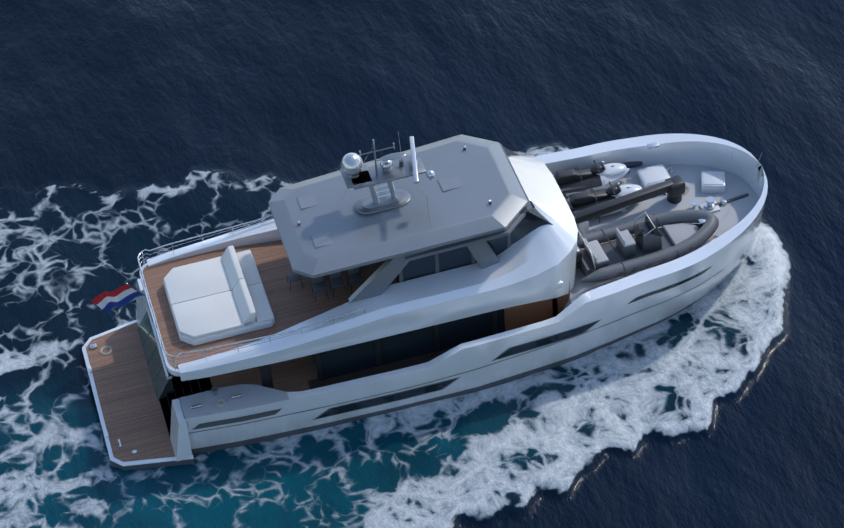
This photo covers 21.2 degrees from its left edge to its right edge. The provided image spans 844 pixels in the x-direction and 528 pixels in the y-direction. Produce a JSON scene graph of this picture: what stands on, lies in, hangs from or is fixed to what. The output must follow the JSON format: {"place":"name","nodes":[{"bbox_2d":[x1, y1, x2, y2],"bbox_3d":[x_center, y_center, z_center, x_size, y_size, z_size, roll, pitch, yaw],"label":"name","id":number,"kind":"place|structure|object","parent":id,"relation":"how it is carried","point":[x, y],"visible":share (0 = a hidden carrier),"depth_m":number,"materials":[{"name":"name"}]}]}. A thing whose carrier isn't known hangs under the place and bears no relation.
{"place":"outdoors","nodes":[
{"label":"outdoors","id":0,"kind":"place"},
{"bbox_2d":[0,0,843,527],"bbox_3d":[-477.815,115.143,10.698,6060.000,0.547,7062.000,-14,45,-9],"label":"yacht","id":1,"kind":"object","parent":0,"point":[130,130],"depth_m":93.53,"materials":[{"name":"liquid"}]},
{"bbox_2d":[171,133,767,453],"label":"hull","id":2,"kind":"object","parent":1,"relation":"on","point":[298,385],"visible":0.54,"depth_m":85.23,"materials":[{"name":"grey"}]},
{"bbox_2d":[91,283,145,312],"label":"flag","id":3,"kind":"object","parent":2,"relation":"attached to","point":[121,296],"visible":0.98,"depth_m":86.51,"materials":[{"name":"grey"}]},
{"bbox_2d":[82,320,194,470],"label":"swim platform","id":4,"kind":"structure","parent":2,"relation":"attached to","point":[132,421],"depth_m":86.08,"materials":[{"name":"brown wood"}]},
{"bbox_2d":[136,279,208,461],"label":"transom door","id":5,"kind":"structure","parent":2,"relation":"attached to","point":[168,395],"depth_m":85.69,"materials":[{"name":"glass"}]},
{"bbox_2d":[193,408,281,429],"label":"hull vent grille","id":6,"kind":"object","parent":2,"relation":"in","point":[237,419],"visible":0.35,"depth_m":83.19,"materials":[{"name":"black metal"}]},
{"bbox_2d":[147,151,577,380],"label":"superstructure","id":7,"kind":"object","parent":2,"relation":"on","point":[537,264],"visible":0.65,"depth_m":83.36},
{"bbox_2d":[139,240,562,376],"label":"deck","id":8,"kind":"structure","parent":7,"relation":"in","point":[296,304],"depth_m":84.52,"materials":[{"name":"wood"}]},
{"bbox_2d":[163,245,274,345],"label":"sunpad","id":9,"kind":"object","parent":8,"relation":"on","point":[224,295],"visible":1,"depth_m":83.91,"materials":[{"name":"white fabric"}]},
{"bbox_2d":[137,214,364,370],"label":"deck railing","id":10,"kind":"object","parent":8,"relation":"on","point":[269,336],"visible":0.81,"depth_m":82.39,"materials":[{"name":"silver metal"}]},
{"bbox_2d":[287,267,362,301],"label":"bar stools","id":11,"kind":"object","parent":8,"relation":"on","point":[336,280],"visible":0.48,"depth_m":84.28,"materials":[{"name":"grey"}]},
{"bbox_2d":[395,146,552,282],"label":"wheelhouse","id":12,"kind":"object","parent":8,"relation":"on","point":[533,219],"visible":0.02,"depth_m":83.50,"materials":[{"name":"glass"}]},
{"bbox_2d":[268,132,531,277],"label":"hardtop","id":13,"kind":"object","parent":7,"relation":"on","point":[473,191],"visible":1,"depth_m":82.99,"materials":[{"name":"grey plastic"}]},
{"bbox_2d":[340,136,434,217],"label":"mast","id":14,"kind":"object","parent":13,"relation":"on","point":[356,173],"visible":0.98,"depth_m":82.46,"materials":[{"name":"silver metal"}]},
{"bbox_2d":[348,241,499,301],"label":"support pillar","id":15,"kind":"structure","parent":7,"relation":"on","point":[380,279],"depth_m":82.74,"materials":[{"name":"grey metal"}]},
{"bbox_2d":[313,377,459,419],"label":"window frame","id":16,"kind":"object","parent":2,"relation":"in","point":[454,379],"visible":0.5,"depth_m":84.50,"materials":[{"name":"black metal"}]},
{"bbox_2d":[319,380,453,417],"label":"hull window","id":17,"kind":"structure","parent":16,"relation":"in","point":[385,399],"depth_m":84.50,"materials":[{"name":"black glass"}]},
{"bbox_2d":[100,161,718,406],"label":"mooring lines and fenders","id":18,"kind":"object","parent":2,"relation":"on","point":[633,164],"visible":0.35,"depth_m":88.23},
{"bbox_2d":[259,281,569,388],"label":"saloon","id":19,"kind":"object","parent":2,"relation":"on","point":[382,351],"visible":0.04,"depth_m":84.93,"materials":[{"name":"glass"}]},
{"bbox_2d":[189,270,721,433],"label":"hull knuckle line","id":20,"kind":"object","parent":2,"relation":"attached to","point":[445,377],"visible":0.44,"depth_m":84.48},
{"bbox_2d":[493,320,599,360],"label":"window frame","id":21,"kind":"object","parent":2,"relation":"in","point":[505,351],"visible":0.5,"depth_m":84.84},
{"bbox_2d":[497,322,595,358],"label":"hull window","id":22,"kind":"structure","parent":21,"relation":"in","point":[542,342],"depth_m":84.86,"materials":[{"name":"black glass"}]},
{"bbox_2d":[553,160,629,198],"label":"jet ski","id":23,"kind":"object","parent":2,"relation":"on","point":[595,177],"visible":0.92,"depth_m":89.11,"materials":[{"name":"black"}]},
{"bbox_2d":[565,181,641,222],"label":"jet ski","id":24,"kind":"object","parent":2,"relation":"on","point":[579,201],"visible":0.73,"depth_m":88.16,"materials":[{"name":"black plastic"}]},
{"bbox_2d":[573,175,685,233],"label":"deck crane","id":25,"kind":"object","parent":2,"relation":"on","point":[673,188],"visible":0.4,"depth_m":87.87,"materials":[{"name":"black metal"}]},
{"bbox_2d":[575,210,718,281],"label":"inflatable dinghy","id":26,"kind":"object","parent":2,"relation":"on","point":[649,243],"visible":0.94,"depth_m":86.18,"materials":[{"name":"grey rubber"}]},
{"bbox_2d":[628,266,711,303],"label":"hull window","id":27,"kind":"structure","parent":2,"relation":"in","point":[668,287],"depth_m":85.39,"materials":[{"name":"black glass"}]},
{"bbox_2d":[636,164,725,192],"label":"foredeck lockers","id":28,"kind":"object","parent":2,"relation":"on","point":[711,181],"visible":0.9,"depth_m":89.27,"materials":[{"name":"paint"}]},
{"bbox_2d":[646,142,761,212],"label":"anchor windlass","id":29,"kind":"object","parent":2,"relation":"on","point":[711,205],"visible":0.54,"depth_m":88.46,"materials":[{"name":"silver metal"}]}
]}

